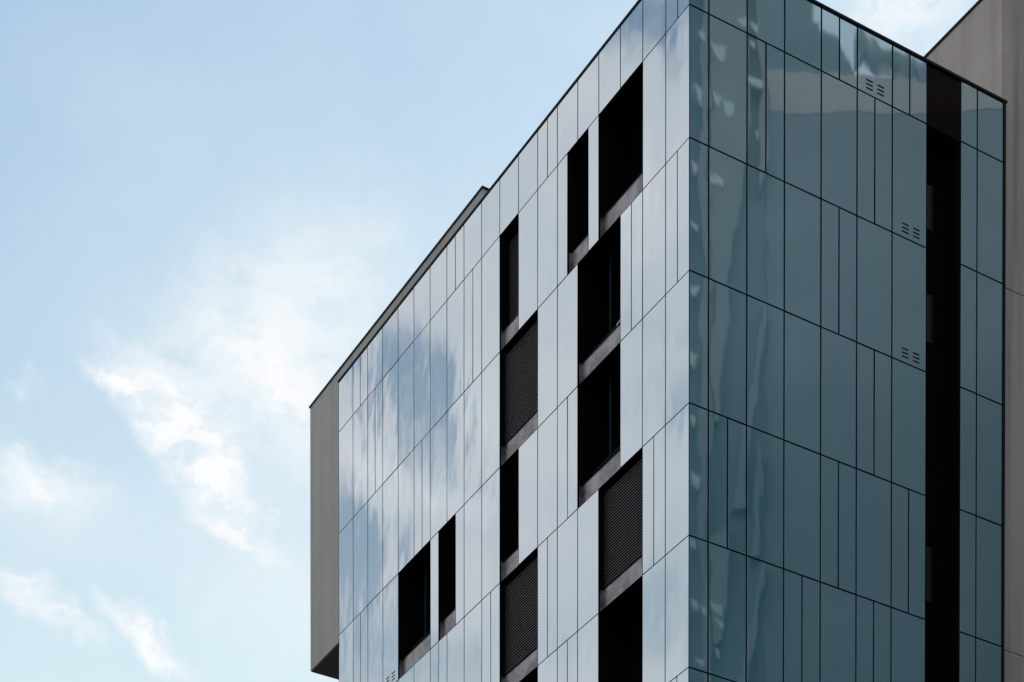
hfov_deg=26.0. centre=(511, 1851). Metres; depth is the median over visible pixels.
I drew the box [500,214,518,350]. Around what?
window
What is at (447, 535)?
window
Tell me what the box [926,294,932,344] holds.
slot window
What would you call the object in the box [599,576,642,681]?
window
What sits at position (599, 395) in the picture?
window
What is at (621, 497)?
window
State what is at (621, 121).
window
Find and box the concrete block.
[309,185,488,679]
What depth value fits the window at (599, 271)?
60.37 m
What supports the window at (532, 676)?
in the glass building
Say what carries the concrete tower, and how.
on the ground
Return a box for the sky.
[0,0,977,681]
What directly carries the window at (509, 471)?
in the glass building
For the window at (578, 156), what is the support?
in the glass building
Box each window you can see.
[399,541,430,678]
[439,514,455,640]
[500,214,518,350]
[500,309,538,466]
[500,449,518,582]
[500,548,537,681]
[520,666,537,681]
[568,129,588,274]
[578,216,620,385]
[578,343,620,508]
[599,62,643,238]
[599,448,642,612]
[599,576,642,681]
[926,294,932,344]
[926,546,931,602]
[927,185,932,231]
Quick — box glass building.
[338,0,1007,681]
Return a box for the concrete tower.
[923,0,1023,681]
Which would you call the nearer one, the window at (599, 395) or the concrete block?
the window at (599, 395)
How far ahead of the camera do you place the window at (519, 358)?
63.36 m
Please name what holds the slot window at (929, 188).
in the glass building
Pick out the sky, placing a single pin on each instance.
(207, 207)
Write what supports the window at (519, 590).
in the glass building
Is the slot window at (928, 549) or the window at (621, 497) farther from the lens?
the slot window at (928, 549)
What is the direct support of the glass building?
on the ground

